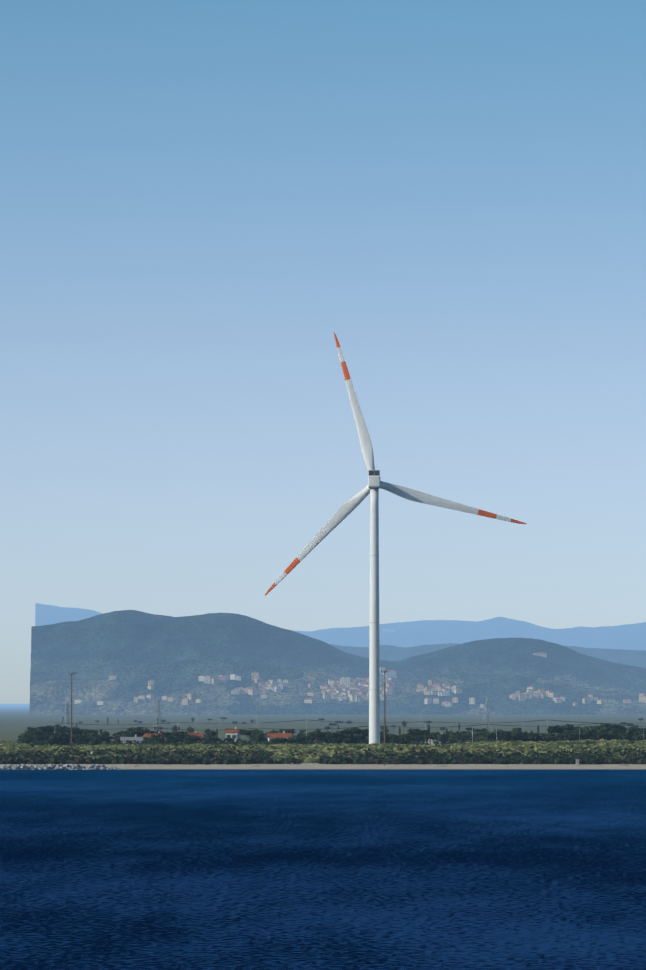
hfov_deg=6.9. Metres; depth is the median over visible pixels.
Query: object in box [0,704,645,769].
ground
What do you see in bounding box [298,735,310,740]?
pine tree
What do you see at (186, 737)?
round tree
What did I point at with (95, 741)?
broad tree
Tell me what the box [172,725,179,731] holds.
broad tree
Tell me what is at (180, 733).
pine tree
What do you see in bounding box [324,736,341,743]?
round tree
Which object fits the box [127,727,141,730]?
pine tree
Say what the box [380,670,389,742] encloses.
utility pole
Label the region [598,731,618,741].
round tree
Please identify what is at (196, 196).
sky
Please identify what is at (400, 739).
round tree
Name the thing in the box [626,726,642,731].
pine tree
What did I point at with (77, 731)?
pine tree
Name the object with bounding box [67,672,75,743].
utility pole
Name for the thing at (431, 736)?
pine tree
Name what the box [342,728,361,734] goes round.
pine tree
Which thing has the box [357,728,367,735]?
broad tree
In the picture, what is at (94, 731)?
pine tree
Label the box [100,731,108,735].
broad tree
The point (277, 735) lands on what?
house
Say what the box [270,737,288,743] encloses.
pine tree
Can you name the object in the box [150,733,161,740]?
broad tree
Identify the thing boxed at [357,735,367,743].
pine tree
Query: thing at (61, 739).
round tree
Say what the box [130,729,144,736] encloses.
pine tree
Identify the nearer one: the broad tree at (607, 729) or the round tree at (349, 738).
the round tree at (349, 738)
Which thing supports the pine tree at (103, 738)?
on the ground
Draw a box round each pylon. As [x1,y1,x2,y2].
[61,702,72,743]
[152,699,163,730]
[252,702,260,729]
[481,698,492,730]
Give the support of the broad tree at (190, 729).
on the ground
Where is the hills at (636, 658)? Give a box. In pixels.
[329,643,645,667]
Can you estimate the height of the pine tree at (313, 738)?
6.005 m
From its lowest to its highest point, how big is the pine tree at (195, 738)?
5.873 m
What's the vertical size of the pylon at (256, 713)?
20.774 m
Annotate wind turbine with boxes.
[265,333,525,743]
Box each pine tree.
[25,727,38,731]
[34,735,48,742]
[39,725,54,731]
[66,729,83,734]
[76,737,91,743]
[85,730,98,733]
[98,736,112,741]
[121,734,134,736]
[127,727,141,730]
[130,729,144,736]
[164,732,171,737]
[166,738,183,742]
[171,731,187,738]
[190,737,201,743]
[237,729,259,738]
[252,737,265,742]
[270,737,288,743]
[279,728,295,733]
[288,739,298,742]
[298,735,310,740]
[308,731,326,742]
[308,736,325,743]
[324,732,342,742]
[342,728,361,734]
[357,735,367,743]
[380,735,391,742]
[409,730,429,742]
[410,735,424,744]
[422,734,437,744]
[455,737,466,742]
[473,728,487,731]
[485,733,498,740]
[547,725,574,733]
[568,730,593,739]
[599,723,623,729]
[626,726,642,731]
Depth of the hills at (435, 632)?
29258.15 m
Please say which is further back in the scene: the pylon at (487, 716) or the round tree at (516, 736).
the pylon at (487, 716)
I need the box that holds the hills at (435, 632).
[35,603,645,650]
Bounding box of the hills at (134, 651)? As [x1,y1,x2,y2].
[29,610,645,714]
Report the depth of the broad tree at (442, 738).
1989.04 m
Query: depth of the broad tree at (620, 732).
2004.24 m
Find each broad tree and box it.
[20,733,31,742]
[54,726,65,732]
[90,737,100,744]
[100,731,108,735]
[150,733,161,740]
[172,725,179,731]
[186,726,193,732]
[204,729,217,740]
[250,730,264,737]
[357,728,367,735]
[405,728,418,741]
[436,734,447,743]
[446,737,456,743]
[450,730,459,740]
[500,731,511,741]
[511,728,521,733]
[563,733,576,740]
[578,725,592,731]
[602,726,616,733]
[618,727,628,736]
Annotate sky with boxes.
[0,0,645,703]
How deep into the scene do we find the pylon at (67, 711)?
2292.02 m
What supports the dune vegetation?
on the ground
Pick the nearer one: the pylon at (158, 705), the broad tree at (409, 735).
the broad tree at (409, 735)
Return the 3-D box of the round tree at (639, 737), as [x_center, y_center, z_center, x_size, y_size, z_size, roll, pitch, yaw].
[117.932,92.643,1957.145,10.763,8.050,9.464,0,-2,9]
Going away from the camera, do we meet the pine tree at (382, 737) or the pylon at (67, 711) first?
the pine tree at (382, 737)
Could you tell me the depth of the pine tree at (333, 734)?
1977.73 m
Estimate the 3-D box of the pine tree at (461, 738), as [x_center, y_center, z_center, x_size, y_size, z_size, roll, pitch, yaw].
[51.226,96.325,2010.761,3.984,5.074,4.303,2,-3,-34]
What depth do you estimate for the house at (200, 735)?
2069.74 m
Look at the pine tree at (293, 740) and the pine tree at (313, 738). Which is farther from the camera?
the pine tree at (313, 738)
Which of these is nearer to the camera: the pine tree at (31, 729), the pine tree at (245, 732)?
the pine tree at (245, 732)
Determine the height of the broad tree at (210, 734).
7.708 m
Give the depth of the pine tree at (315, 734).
1983.70 m
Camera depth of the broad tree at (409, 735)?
2013.26 m
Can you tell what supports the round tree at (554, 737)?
on the ground
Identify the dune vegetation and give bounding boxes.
[0,738,645,764]
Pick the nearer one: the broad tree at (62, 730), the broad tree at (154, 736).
the broad tree at (154, 736)
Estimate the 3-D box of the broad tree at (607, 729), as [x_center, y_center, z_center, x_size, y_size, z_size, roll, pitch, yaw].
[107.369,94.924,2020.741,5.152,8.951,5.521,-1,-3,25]
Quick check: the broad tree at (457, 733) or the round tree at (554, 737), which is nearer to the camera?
the round tree at (554, 737)
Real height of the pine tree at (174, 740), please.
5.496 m
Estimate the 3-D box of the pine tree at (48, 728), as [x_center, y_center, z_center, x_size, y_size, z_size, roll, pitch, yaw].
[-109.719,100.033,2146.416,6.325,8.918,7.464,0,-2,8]
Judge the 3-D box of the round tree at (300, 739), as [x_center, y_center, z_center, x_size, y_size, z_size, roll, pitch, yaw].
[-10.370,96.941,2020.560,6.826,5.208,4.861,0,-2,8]
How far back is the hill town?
8931.48 m
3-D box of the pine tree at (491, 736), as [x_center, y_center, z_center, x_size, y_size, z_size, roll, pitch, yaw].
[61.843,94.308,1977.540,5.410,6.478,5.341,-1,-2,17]
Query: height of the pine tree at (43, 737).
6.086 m
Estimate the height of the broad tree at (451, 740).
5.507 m
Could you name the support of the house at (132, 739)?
on the ground
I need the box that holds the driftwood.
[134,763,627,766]
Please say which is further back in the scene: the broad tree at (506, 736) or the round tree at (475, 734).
the round tree at (475, 734)
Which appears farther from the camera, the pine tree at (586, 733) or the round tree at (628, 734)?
the pine tree at (586, 733)
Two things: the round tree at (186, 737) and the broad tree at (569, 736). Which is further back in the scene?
the round tree at (186, 737)
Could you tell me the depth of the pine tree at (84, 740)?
1951.45 m
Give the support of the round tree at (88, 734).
on the ground
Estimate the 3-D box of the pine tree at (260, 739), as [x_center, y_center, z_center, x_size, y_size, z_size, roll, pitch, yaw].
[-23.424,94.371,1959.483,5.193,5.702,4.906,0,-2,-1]
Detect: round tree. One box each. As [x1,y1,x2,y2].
[46,732,70,744]
[86,732,99,736]
[142,737,150,743]
[179,734,194,742]
[288,737,302,743]
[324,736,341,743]
[340,733,358,743]
[380,734,397,742]
[390,735,410,743]
[466,732,480,739]
[481,730,494,739]
[510,731,528,741]
[524,733,542,741]
[543,733,563,741]
[582,730,600,739]
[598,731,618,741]
[623,729,641,740]
[633,730,645,740]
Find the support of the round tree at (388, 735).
on the ground
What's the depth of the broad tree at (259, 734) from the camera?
2048.83 m
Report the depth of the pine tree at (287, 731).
2256.14 m
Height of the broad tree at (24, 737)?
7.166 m
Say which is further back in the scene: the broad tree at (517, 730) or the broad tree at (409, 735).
the broad tree at (517, 730)
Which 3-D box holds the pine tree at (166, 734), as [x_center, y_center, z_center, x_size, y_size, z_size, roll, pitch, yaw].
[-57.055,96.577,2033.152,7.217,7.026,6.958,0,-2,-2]
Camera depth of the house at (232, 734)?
2108.32 m
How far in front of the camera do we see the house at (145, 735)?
2050.91 m
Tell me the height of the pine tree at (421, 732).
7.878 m
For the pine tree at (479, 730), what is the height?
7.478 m
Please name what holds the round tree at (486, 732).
on the ground
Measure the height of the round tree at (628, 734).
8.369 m
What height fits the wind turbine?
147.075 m
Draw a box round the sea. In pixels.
[0,770,645,969]
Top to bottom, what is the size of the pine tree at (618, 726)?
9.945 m
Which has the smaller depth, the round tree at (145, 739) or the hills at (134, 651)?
the round tree at (145, 739)
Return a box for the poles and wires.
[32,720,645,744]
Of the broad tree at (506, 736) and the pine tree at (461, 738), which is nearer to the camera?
the broad tree at (506, 736)
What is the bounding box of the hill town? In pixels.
[74,628,645,707]
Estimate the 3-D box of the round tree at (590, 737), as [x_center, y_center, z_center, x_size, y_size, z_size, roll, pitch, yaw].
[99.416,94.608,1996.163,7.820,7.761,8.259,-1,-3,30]
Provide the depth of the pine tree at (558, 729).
2021.53 m
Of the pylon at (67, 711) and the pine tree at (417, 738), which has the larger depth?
the pylon at (67, 711)
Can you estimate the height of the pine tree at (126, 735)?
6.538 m
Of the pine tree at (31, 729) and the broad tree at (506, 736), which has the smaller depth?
the broad tree at (506, 736)
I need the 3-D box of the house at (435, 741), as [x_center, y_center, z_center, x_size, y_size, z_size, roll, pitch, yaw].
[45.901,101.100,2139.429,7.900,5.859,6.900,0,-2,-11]
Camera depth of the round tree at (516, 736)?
1964.97 m
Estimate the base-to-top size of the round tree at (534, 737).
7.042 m
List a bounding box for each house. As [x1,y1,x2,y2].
[120,734,142,744]
[142,731,167,743]
[187,730,203,741]
[224,726,239,741]
[267,731,291,740]
[428,732,446,744]
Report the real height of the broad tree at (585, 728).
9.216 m

